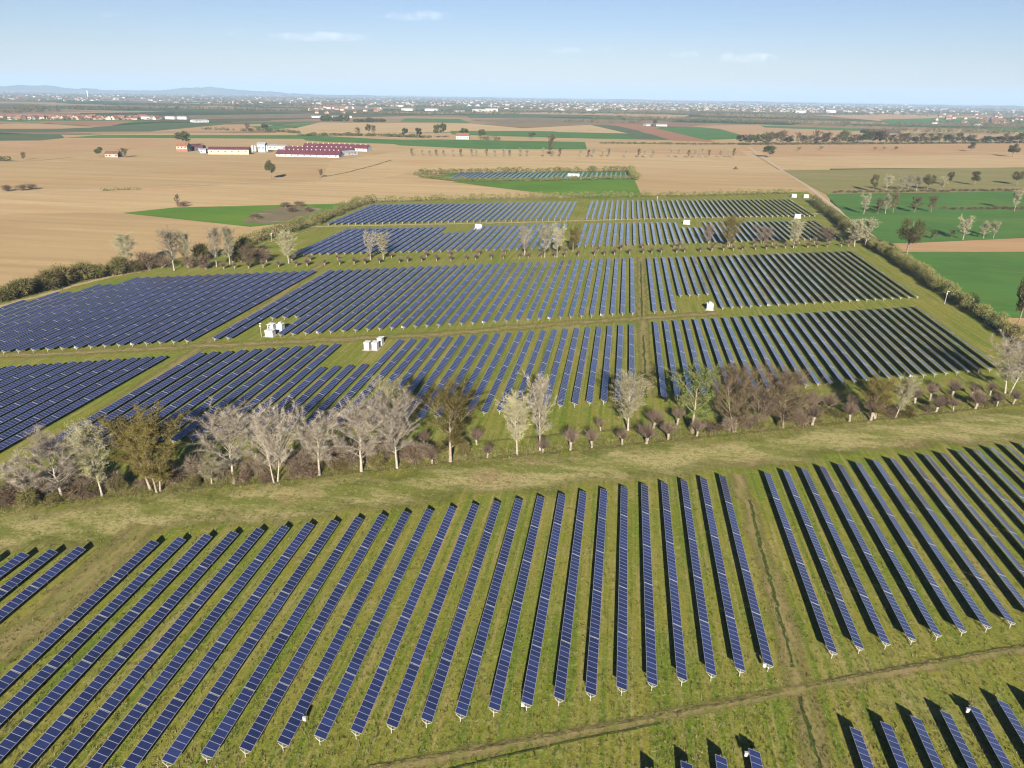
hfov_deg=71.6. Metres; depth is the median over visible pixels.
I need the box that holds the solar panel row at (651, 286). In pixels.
[647,257,656,313]
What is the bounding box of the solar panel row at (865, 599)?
[801,468,890,649]
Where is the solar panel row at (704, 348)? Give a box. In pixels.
[693,318,718,392]
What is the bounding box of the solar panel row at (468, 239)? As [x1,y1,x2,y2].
[455,225,484,250]
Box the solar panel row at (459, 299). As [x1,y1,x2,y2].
[436,263,490,327]
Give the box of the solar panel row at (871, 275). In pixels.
[837,251,901,299]
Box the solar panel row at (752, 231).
[743,221,760,241]
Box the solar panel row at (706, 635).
[681,479,716,680]
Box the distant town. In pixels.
[0,91,1023,115]
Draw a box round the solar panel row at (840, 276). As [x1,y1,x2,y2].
[810,251,868,301]
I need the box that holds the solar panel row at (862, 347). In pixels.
[827,311,891,378]
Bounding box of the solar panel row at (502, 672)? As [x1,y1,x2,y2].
[489,495,544,716]
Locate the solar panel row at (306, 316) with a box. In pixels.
[278,268,378,337]
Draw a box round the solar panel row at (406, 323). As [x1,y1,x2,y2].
[401,264,465,329]
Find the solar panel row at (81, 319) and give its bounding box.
[2,275,190,353]
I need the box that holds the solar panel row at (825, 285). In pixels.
[790,252,841,300]
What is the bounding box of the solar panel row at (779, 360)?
[752,315,796,386]
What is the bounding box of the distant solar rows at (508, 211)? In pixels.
[328,172,812,225]
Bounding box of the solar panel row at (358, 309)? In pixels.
[329,266,414,332]
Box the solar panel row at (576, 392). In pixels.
[572,327,590,407]
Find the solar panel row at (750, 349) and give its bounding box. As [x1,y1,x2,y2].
[733,316,768,386]
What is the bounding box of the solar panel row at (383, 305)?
[353,266,431,332]
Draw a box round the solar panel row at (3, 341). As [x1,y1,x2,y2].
[0,276,170,343]
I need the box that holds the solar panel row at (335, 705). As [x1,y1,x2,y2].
[314,508,433,744]
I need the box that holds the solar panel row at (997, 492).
[957,450,1023,522]
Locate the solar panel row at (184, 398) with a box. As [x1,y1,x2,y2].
[112,348,259,447]
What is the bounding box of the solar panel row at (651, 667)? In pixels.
[641,484,657,690]
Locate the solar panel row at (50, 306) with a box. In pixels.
[0,284,112,325]
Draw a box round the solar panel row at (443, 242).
[432,232,457,251]
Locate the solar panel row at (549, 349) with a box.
[527,329,556,407]
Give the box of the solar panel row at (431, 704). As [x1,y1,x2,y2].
[421,500,500,727]
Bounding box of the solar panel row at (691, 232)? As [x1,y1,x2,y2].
[688,227,696,241]
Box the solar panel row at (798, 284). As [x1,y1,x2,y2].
[770,253,814,303]
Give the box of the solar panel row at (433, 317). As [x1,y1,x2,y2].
[425,263,482,325]
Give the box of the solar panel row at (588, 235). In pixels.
[584,223,592,247]
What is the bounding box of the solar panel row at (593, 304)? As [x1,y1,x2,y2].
[590,258,602,314]
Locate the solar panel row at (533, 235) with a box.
[523,224,541,247]
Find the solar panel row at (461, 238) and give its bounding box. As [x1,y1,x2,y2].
[447,227,475,250]
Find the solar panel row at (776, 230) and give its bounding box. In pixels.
[764,220,786,239]
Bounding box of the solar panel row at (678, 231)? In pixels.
[674,222,683,243]
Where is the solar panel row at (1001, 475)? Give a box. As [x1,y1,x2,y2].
[973,448,1023,502]
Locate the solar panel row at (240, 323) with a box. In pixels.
[213,269,332,339]
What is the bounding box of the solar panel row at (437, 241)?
[423,232,449,250]
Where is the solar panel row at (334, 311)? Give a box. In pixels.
[303,267,396,334]
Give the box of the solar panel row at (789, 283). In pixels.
[762,253,806,304]
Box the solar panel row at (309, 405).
[282,364,353,429]
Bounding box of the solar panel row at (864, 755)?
[849,726,873,767]
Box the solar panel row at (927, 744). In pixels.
[910,715,943,767]
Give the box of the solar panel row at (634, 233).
[633,222,635,243]
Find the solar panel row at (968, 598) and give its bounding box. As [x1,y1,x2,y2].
[872,459,991,631]
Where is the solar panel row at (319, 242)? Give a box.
[293,228,349,254]
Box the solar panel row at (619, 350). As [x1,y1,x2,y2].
[615,325,622,399]
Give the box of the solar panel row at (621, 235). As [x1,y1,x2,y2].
[619,222,622,243]
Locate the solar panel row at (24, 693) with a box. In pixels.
[0,537,185,724]
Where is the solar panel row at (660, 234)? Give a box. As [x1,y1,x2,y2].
[656,222,663,243]
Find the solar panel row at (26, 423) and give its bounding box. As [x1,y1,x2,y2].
[0,356,151,442]
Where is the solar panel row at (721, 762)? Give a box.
[715,754,727,767]
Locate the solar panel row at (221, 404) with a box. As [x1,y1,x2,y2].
[170,346,300,444]
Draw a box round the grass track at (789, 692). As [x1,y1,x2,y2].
[377,647,1023,767]
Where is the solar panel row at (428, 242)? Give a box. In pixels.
[415,232,443,251]
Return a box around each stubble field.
[783,167,1023,193]
[901,133,959,135]
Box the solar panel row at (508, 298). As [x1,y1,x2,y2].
[493,261,531,321]
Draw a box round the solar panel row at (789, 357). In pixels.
[761,314,807,384]
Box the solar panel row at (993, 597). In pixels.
[889,457,1015,627]
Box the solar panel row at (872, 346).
[836,310,902,377]
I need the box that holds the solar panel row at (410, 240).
[392,226,431,251]
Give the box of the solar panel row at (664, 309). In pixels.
[654,257,666,312]
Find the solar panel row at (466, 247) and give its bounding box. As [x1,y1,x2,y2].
[462,225,490,249]
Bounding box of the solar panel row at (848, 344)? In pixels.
[817,311,879,379]
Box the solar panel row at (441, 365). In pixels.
[403,335,464,419]
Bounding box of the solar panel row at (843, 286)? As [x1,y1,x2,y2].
[804,252,859,300]
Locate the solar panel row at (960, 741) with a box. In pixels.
[940,710,977,767]
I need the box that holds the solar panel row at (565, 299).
[558,259,579,317]
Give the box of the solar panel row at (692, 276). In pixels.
[684,256,700,295]
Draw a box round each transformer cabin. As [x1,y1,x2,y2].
[263,328,277,337]
[266,322,275,329]
[275,321,284,331]
[362,340,371,350]
[370,340,380,350]
[377,336,384,345]
[475,224,481,229]
[682,220,689,224]
[705,301,713,310]
[794,214,800,218]
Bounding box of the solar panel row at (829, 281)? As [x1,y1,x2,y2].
[797,252,851,302]
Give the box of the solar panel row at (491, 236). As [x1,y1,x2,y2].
[478,225,504,250]
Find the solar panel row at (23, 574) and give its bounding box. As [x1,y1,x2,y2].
[0,549,57,597]
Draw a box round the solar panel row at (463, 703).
[455,498,522,721]
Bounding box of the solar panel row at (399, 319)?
[389,264,457,330]
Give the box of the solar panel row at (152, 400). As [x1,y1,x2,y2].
[72,350,231,453]
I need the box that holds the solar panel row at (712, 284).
[698,255,724,309]
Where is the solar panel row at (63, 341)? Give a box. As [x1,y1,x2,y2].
[45,274,219,350]
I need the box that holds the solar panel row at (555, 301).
[547,260,571,320]
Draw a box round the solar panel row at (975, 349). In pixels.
[915,306,1000,368]
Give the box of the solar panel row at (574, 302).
[569,259,587,316]
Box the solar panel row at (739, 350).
[723,317,756,388]
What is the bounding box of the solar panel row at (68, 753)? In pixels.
[48,527,263,767]
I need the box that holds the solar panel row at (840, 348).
[809,312,868,380]
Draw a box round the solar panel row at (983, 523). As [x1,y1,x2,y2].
[924,454,1023,576]
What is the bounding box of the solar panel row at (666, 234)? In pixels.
[662,222,669,243]
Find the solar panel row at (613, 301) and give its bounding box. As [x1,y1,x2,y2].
[610,258,617,314]
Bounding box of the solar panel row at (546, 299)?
[537,260,563,318]
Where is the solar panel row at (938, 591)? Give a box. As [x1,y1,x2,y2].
[855,462,966,635]
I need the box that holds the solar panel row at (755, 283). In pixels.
[734,254,770,305]
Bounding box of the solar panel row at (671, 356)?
[663,320,679,397]
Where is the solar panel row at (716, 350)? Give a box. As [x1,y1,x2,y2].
[704,318,730,390]
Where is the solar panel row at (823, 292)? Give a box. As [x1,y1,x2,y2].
[783,252,833,301]
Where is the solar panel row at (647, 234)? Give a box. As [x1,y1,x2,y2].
[645,222,649,244]
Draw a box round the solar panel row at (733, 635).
[700,477,744,675]
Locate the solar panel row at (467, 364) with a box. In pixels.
[433,334,487,420]
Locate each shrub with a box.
[0,185,11,190]
[0,284,17,301]
[0,486,19,505]
[0,492,15,506]
[1,469,32,494]
[3,276,36,297]
[13,184,25,190]
[13,486,40,510]
[24,184,36,189]
[27,277,44,292]
[28,268,62,290]
[29,476,61,498]
[44,262,81,284]
[44,490,66,502]
[53,463,75,492]
[54,483,89,500]
[69,259,94,280]
[71,469,94,489]
[78,478,102,494]
[83,262,106,277]
[83,488,99,498]
[99,469,125,489]
[103,254,128,276]
[106,470,126,492]
[119,480,129,489]
[123,259,144,273]
[131,477,150,486]
[133,250,160,269]
[151,468,190,486]
[153,253,171,267]
[166,460,183,483]
[175,201,188,206]
[181,256,197,267]
[182,452,203,476]
[187,475,200,489]
[189,242,209,262]
[190,455,213,480]
[197,253,213,269]
[212,462,229,480]
[225,244,250,261]
[229,470,238,483]
[233,458,256,475]
[234,235,257,251]
[235,468,253,483]
[240,454,261,474]
[243,452,267,474]
[248,213,259,218]
[250,463,266,475]
[251,247,272,262]
[255,470,274,484]
[258,453,277,470]
[278,446,296,468]
[279,201,292,206]
[284,447,306,472]
[284,460,307,477]
[287,206,297,211]
[294,201,305,205]
[297,447,315,467]
[298,464,318,479]
[304,206,312,211]
[313,440,339,466]
[314,453,324,467]
[322,456,342,468]
[328,442,350,465]
[331,459,349,472]
[337,439,362,468]
[355,450,368,464]
[362,436,383,458]
[366,451,386,469]
[376,439,394,459]
[390,448,407,460]
[397,444,415,460]
[398,445,422,464]
[401,437,434,459]
[456,439,471,457]
[703,420,726,433]
[721,416,738,431]
[728,414,757,428]
[741,412,760,429]
[750,421,767,431]
[777,421,785,427]
[790,410,813,428]
[791,406,813,421]
[815,415,825,422]
[824,406,846,418]
[883,405,902,418]
[895,403,917,418]
[921,403,935,412]
[939,394,955,404]
[965,395,994,407]
[991,392,1003,403]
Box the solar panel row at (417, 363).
[370,337,440,421]
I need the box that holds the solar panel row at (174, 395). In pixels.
[92,349,245,447]
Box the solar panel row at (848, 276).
[817,251,876,299]
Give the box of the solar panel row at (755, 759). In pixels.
[744,748,762,767]
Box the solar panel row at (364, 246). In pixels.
[352,227,397,253]
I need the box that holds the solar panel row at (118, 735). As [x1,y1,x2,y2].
[84,525,288,767]
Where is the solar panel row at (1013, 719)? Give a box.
[997,700,1023,742]
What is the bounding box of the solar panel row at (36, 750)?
[12,531,237,767]
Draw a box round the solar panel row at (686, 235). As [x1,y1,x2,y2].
[682,227,689,241]
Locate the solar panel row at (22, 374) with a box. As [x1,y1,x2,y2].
[0,363,46,386]
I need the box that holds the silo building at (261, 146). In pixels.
[257,142,266,151]
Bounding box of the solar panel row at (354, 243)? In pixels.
[335,227,384,254]
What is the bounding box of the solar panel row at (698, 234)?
[694,227,702,241]
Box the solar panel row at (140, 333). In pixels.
[116,272,267,346]
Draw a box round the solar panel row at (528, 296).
[515,261,547,320]
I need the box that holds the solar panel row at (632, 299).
[630,257,634,314]
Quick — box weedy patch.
[241,205,320,223]
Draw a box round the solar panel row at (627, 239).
[626,222,628,244]
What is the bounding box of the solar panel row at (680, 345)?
[673,319,692,392]
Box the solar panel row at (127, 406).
[58,351,217,449]
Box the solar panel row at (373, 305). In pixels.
[341,266,422,331]
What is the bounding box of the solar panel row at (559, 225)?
[545,224,560,249]
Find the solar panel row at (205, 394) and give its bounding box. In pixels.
[159,348,273,427]
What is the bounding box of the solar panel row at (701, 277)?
[691,256,708,294]
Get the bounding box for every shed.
[125,117,140,119]
[141,116,152,119]
[165,116,176,118]
[177,116,189,118]
[190,119,208,122]
[191,145,205,150]
[199,148,206,152]
[268,144,288,149]
[342,150,357,155]
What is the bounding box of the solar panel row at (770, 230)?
[760,221,780,241]
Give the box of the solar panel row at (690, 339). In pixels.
[684,319,705,394]
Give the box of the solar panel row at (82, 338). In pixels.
[59,273,230,348]
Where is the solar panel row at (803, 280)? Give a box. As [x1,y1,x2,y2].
[777,253,824,302]
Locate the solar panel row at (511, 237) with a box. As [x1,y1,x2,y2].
[500,224,523,248]
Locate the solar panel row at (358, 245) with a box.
[344,227,391,252]
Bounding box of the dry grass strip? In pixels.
[0,411,1023,549]
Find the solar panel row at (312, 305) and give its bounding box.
[294,268,369,316]
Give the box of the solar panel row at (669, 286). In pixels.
[662,257,676,310]
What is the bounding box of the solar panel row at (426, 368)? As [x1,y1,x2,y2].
[393,336,452,417]
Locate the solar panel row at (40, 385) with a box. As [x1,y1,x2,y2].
[0,360,92,409]
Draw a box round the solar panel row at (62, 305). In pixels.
[0,277,140,329]
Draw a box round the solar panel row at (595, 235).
[591,223,599,245]
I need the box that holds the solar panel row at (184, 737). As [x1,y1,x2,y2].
[161,519,338,767]
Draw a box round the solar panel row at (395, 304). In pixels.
[365,265,440,331]
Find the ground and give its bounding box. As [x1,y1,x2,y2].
[0,92,1023,349]
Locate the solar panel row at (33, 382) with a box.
[0,361,77,400]
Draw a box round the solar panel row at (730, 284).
[713,255,743,307]
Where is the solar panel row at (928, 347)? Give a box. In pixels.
[880,308,958,374]
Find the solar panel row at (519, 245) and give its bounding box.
[516,224,535,249]
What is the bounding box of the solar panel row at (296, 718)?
[277,511,409,750]
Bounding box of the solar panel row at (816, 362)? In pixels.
[780,313,832,382]
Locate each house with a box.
[15,115,25,119]
[111,115,118,119]
[988,118,1002,124]
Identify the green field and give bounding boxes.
[0,120,154,125]
[0,121,329,131]
[0,134,63,140]
[68,135,370,138]
[127,204,346,226]
[250,124,310,129]
[300,137,424,144]
[396,139,586,148]
[402,118,468,122]
[450,131,656,139]
[457,180,640,198]
[466,114,592,117]
[585,124,668,139]
[657,127,745,139]
[760,125,862,130]
[827,191,1023,242]
[880,117,981,123]
[908,252,1023,317]
[987,127,1023,131]
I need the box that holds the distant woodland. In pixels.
[0,91,1023,139]
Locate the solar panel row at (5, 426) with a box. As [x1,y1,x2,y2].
[0,357,136,431]
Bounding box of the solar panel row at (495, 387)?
[481,331,522,413]
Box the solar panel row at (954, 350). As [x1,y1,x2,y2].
[898,307,980,372]
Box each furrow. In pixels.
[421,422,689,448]
[640,262,642,315]
[642,335,646,397]
[748,500,795,667]
[797,695,822,767]
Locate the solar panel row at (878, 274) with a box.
[843,250,910,297]
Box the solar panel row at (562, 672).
[554,491,586,705]
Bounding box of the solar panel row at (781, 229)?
[770,220,793,239]
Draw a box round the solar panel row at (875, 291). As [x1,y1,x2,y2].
[824,251,885,300]
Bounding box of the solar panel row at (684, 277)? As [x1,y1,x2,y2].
[677,256,690,295]
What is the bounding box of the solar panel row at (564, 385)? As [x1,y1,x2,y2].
[557,327,579,406]
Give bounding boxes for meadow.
[0,191,1023,767]
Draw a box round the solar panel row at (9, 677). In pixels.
[0,540,158,692]
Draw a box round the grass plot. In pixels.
[422,171,635,181]
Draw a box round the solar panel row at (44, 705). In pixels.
[0,534,211,759]
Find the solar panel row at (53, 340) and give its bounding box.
[31,274,210,352]
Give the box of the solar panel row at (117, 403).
[31,352,203,455]
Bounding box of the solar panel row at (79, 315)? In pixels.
[0,275,181,348]
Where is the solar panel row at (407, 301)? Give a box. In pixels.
[378,265,448,330]
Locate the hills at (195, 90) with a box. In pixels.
[0,85,312,95]
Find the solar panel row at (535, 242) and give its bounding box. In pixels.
[531,224,548,248]
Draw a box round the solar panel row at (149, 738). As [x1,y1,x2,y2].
[121,522,313,767]
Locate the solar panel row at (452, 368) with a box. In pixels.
[417,334,475,419]
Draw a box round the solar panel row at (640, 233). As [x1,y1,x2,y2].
[639,222,642,243]
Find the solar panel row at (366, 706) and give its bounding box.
[350,506,456,738]
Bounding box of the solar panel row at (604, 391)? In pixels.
[601,325,611,404]
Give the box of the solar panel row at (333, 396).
[300,363,367,428]
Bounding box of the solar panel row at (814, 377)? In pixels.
[771,314,819,384]
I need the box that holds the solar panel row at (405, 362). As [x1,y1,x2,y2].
[354,337,427,425]
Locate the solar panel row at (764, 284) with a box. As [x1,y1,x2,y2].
[742,254,779,305]
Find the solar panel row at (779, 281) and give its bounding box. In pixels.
[755,253,798,304]
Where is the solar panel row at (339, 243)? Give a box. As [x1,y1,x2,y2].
[319,228,371,253]
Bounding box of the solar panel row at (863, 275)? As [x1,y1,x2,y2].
[831,251,892,298]
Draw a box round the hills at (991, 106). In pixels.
[280,94,1023,107]
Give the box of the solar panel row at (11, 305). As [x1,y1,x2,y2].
[0,300,26,310]
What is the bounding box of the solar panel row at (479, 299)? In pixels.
[459,262,507,323]
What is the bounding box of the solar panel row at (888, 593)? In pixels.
[819,465,915,644]
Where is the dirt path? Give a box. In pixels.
[30,176,390,191]
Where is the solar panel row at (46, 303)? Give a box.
[0,284,102,321]
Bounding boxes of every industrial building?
[401,108,414,110]
[425,108,438,110]
[485,108,498,111]
[794,110,805,112]
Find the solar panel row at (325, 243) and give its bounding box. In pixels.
[302,228,356,255]
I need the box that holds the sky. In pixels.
[0,0,1023,105]
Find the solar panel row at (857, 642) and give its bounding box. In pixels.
[782,469,863,653]
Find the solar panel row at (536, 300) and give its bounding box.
[526,260,555,319]
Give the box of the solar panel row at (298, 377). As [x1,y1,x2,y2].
[230,343,339,433]
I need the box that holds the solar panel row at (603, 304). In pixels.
[600,258,610,315]
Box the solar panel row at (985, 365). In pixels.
[906,306,990,370]
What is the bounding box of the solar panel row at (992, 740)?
[965,705,1012,767]
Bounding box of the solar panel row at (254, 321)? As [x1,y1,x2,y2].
[225,269,342,338]
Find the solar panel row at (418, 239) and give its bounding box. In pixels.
[400,226,438,251]
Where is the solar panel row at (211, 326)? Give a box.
[185,270,314,341]
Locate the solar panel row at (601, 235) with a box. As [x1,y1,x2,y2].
[598,223,605,244]
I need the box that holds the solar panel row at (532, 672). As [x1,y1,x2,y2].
[521,493,565,710]
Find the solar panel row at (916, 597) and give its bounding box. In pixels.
[837,463,941,640]
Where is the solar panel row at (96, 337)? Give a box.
[74,273,239,349]
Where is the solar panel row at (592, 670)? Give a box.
[585,488,607,699]
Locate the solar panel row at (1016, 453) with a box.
[1004,444,1023,461]
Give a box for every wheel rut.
[370,690,784,767]
[451,722,659,767]
[805,645,1023,687]
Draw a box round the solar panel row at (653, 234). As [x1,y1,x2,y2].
[650,222,656,243]
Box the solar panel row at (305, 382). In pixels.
[245,366,325,433]
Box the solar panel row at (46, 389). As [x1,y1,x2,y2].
[0,359,106,415]
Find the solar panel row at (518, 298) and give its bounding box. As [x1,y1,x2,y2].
[504,261,539,321]
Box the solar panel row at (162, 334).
[144,271,287,345]
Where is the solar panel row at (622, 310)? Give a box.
[620,257,625,315]
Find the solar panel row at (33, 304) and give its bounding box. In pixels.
[0,291,71,317]
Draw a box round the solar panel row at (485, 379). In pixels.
[465,332,511,414]
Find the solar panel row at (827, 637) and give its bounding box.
[764,472,837,658]
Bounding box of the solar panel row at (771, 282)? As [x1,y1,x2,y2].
[749,254,788,305]
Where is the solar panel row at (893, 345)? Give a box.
[854,309,925,376]
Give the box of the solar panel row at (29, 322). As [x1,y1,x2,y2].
[0,277,150,334]
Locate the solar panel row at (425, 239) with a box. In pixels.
[408,226,445,251]
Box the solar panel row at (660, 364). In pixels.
[653,321,666,398]
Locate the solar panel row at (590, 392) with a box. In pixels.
[586,326,601,403]
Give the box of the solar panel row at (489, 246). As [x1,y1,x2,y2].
[486,224,510,249]
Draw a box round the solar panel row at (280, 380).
[208,344,326,438]
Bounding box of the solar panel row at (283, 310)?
[270,269,350,320]
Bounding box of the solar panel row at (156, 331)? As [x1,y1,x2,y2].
[130,271,278,345]
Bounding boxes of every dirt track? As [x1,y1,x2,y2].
[0,270,150,306]
[0,311,721,357]
[165,228,321,260]
[294,213,826,226]
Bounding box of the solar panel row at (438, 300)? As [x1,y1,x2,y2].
[413,264,473,326]
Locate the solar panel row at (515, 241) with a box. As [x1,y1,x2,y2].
[508,224,529,248]
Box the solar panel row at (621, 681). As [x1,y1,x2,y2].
[616,486,627,694]
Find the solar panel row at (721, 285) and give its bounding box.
[706,255,733,307]
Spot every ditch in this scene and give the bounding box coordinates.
[0,403,1023,509]
[324,160,390,176]
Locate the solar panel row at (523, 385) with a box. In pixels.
[516,329,545,407]
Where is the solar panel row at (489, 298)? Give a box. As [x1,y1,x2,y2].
[471,262,515,323]
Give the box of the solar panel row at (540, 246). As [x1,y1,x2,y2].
[538,225,554,248]
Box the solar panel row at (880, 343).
[845,310,914,376]
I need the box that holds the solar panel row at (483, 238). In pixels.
[470,225,497,249]
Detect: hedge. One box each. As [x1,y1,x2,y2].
[100,187,139,190]
[235,194,376,243]
[298,132,431,137]
[319,114,349,120]
[352,117,385,121]
[372,188,791,201]
[413,165,634,174]
[417,173,635,181]
[599,141,740,144]
[627,166,640,179]
[739,141,1023,144]
[809,195,853,234]
[827,205,868,239]
[847,227,1023,343]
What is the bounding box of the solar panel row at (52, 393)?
[0,358,121,425]
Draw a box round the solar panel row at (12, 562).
[0,552,28,576]
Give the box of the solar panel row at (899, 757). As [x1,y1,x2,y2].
[880,721,908,767]
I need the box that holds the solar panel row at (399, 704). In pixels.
[386,503,478,733]
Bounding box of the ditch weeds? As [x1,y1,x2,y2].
[0,391,1023,514]
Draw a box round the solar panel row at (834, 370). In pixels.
[790,313,844,382]
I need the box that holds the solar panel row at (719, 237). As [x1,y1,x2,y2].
[708,221,722,241]
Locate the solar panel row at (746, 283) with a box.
[727,254,761,305]
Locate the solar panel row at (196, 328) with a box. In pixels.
[172,270,306,344]
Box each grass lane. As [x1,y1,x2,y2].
[0,523,162,663]
[62,262,327,436]
[636,257,654,397]
[730,473,828,767]
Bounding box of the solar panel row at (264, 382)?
[189,345,313,442]
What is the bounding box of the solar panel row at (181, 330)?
[158,271,296,342]
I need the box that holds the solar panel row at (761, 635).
[719,475,773,671]
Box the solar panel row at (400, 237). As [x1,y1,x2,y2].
[376,227,419,252]
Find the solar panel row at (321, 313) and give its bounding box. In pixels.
[290,267,387,334]
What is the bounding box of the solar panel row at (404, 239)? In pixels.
[385,226,425,251]
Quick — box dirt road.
[749,147,901,254]
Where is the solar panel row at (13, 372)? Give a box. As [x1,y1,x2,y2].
[0,364,31,380]
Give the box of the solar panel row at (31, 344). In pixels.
[16,274,200,353]
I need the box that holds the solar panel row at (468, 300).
[448,263,498,324]
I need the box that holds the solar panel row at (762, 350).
[743,316,781,387]
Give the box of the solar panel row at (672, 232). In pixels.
[668,222,676,242]
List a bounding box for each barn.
[207,147,250,153]
[275,149,342,157]
[284,146,354,150]
[303,142,370,150]
[311,115,351,117]
[860,130,899,132]
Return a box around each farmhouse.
[0,156,11,160]
[104,150,121,156]
[176,142,191,151]
[456,133,469,138]
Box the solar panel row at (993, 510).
[940,452,1023,546]
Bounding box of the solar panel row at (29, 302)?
[0,292,60,313]
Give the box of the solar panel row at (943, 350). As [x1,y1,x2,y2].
[889,307,969,373]
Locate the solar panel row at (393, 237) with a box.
[369,227,412,252]
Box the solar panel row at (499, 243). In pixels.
[493,224,516,249]
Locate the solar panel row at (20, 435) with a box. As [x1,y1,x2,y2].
[0,355,165,449]
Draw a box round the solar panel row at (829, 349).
[799,312,856,381]
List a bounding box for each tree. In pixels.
[0,447,41,501]
[3,424,93,499]
[51,414,112,495]
[92,402,155,490]
[94,147,102,156]
[109,231,140,264]
[112,399,191,492]
[118,148,127,157]
[153,225,185,270]
[172,230,195,266]
[174,131,190,141]
[182,395,264,483]
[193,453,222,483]
[201,224,225,266]
[216,223,241,265]
[232,394,300,482]
[239,242,256,267]
[261,123,268,129]
[263,159,275,178]
[272,229,299,263]
[282,404,349,475]
[315,391,394,471]
[359,387,420,468]
[362,228,376,259]
[364,372,413,438]
[365,124,370,132]
[372,230,391,259]
[405,373,485,461]
[415,128,421,137]
[433,124,439,132]
[439,122,446,132]
[459,128,468,132]
[478,129,485,135]
[493,388,535,454]
[517,369,561,450]
[518,225,532,254]
[538,222,553,256]
[547,133,556,150]
[551,222,566,256]
[569,224,583,251]
[607,365,655,430]
[662,357,726,433]
[701,223,716,243]
[701,360,774,432]
[718,213,746,246]
[736,135,747,141]
[743,380,783,430]
[745,134,753,144]
[749,355,835,428]
[754,223,774,243]
[756,133,766,141]
[763,145,775,155]
[765,132,772,141]
[770,131,777,140]
[776,131,786,141]
[784,137,793,142]
[785,218,805,247]
[795,132,801,141]
[807,135,816,142]
[810,224,841,240]
[812,137,823,142]
[813,130,822,143]
[822,132,833,144]
[834,134,844,142]
[839,132,849,141]
[845,218,868,246]
[846,137,855,142]
[858,134,869,142]
[858,368,906,418]
[859,216,881,245]
[861,193,871,213]
[862,130,872,142]
[870,129,883,141]
[870,173,879,188]
[874,132,883,143]
[874,197,884,213]
[877,130,887,143]
[882,132,891,143]
[882,193,892,213]
[884,174,895,190]
[888,134,896,141]
[889,192,900,210]
[893,372,922,417]
[895,218,930,254]
[896,132,908,143]
[898,176,906,187]
[903,133,913,142]
[906,174,914,187]
[910,196,922,212]
[914,136,921,142]
[914,175,922,190]
[921,137,930,141]
[922,173,936,188]
[928,194,939,210]
[931,136,939,141]
[938,176,950,189]
[942,134,950,141]
[946,172,954,182]
[947,134,955,142]
[956,132,963,143]
[957,213,975,239]
[965,136,974,141]
[969,142,975,150]
[971,171,981,184]
[979,221,991,237]
[986,329,1023,392]
[987,136,994,142]
[990,220,1000,237]
[995,135,1007,143]
[1002,132,1010,143]
[1008,136,1018,143]
[1008,143,1020,156]
[1010,171,1023,184]
[1013,188,1023,210]
[1015,133,1023,142]
[1016,277,1023,323]
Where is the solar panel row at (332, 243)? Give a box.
[310,228,364,254]
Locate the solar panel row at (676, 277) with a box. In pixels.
[669,257,682,295]
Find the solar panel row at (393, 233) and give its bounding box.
[360,227,405,252]
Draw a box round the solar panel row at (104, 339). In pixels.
[88,272,249,348]
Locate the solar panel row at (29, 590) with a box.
[0,546,85,620]
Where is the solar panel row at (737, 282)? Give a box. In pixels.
[720,255,752,308]
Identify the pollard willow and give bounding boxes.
[416,429,430,442]
[421,445,442,463]
[469,427,484,444]
[482,443,494,457]
[536,436,550,451]
[561,426,580,449]
[584,428,601,447]
[596,418,605,430]
[615,429,630,444]
[635,419,662,443]
[645,407,665,427]
[660,420,678,439]
[670,405,685,424]
[690,418,706,436]
[804,400,827,425]
[806,392,822,408]
[819,390,842,411]
[842,401,860,421]
[845,393,861,404]
[863,396,885,420]
[909,385,929,402]
[923,381,941,400]
[926,392,949,411]
[944,376,967,396]
[948,397,961,410]
[967,387,989,408]
[968,383,981,394]
[986,381,1000,394]
[993,392,1006,405]
[1008,386,1023,403]
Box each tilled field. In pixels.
[0,124,93,128]
[27,121,131,125]
[160,124,293,130]
[162,113,322,118]
[272,122,542,133]
[470,119,584,122]
[477,112,688,117]
[520,125,623,132]
[588,148,746,155]
[610,124,714,141]
[693,124,854,135]
[821,114,983,120]
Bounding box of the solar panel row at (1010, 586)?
[906,455,1023,606]
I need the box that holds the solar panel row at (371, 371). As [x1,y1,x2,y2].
[325,339,403,420]
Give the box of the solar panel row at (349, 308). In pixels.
[316,266,404,332]
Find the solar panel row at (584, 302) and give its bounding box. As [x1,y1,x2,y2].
[579,259,594,316]
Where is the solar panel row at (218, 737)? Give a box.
[200,517,362,763]
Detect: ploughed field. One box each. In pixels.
[0,138,829,300]
[0,139,178,153]
[0,179,566,213]
[62,130,1023,143]
[320,149,781,181]
[635,172,813,195]
[738,141,1023,156]
[767,155,1023,168]
[888,238,1023,251]
[1002,318,1023,346]
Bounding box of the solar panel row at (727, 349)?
[713,317,745,391]
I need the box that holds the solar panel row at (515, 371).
[497,330,534,414]
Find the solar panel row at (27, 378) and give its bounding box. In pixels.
[0,362,61,393]
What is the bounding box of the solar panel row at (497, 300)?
[482,262,523,322]
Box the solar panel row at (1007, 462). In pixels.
[989,446,1023,479]
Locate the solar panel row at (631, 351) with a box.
[629,324,634,397]
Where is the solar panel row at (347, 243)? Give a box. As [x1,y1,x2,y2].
[327,227,378,253]
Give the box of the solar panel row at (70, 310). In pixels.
[0,276,161,338]
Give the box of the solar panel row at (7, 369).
[0,365,16,374]
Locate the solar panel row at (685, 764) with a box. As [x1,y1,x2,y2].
[680,760,692,767]
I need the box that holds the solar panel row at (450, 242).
[439,232,464,252]
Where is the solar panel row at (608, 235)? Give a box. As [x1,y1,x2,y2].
[605,223,611,245]
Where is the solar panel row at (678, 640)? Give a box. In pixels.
[661,481,686,685]
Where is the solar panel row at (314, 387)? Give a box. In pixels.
[264,365,339,432]
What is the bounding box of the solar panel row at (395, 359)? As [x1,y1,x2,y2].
[336,338,415,428]
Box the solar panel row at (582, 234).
[577,223,586,245]

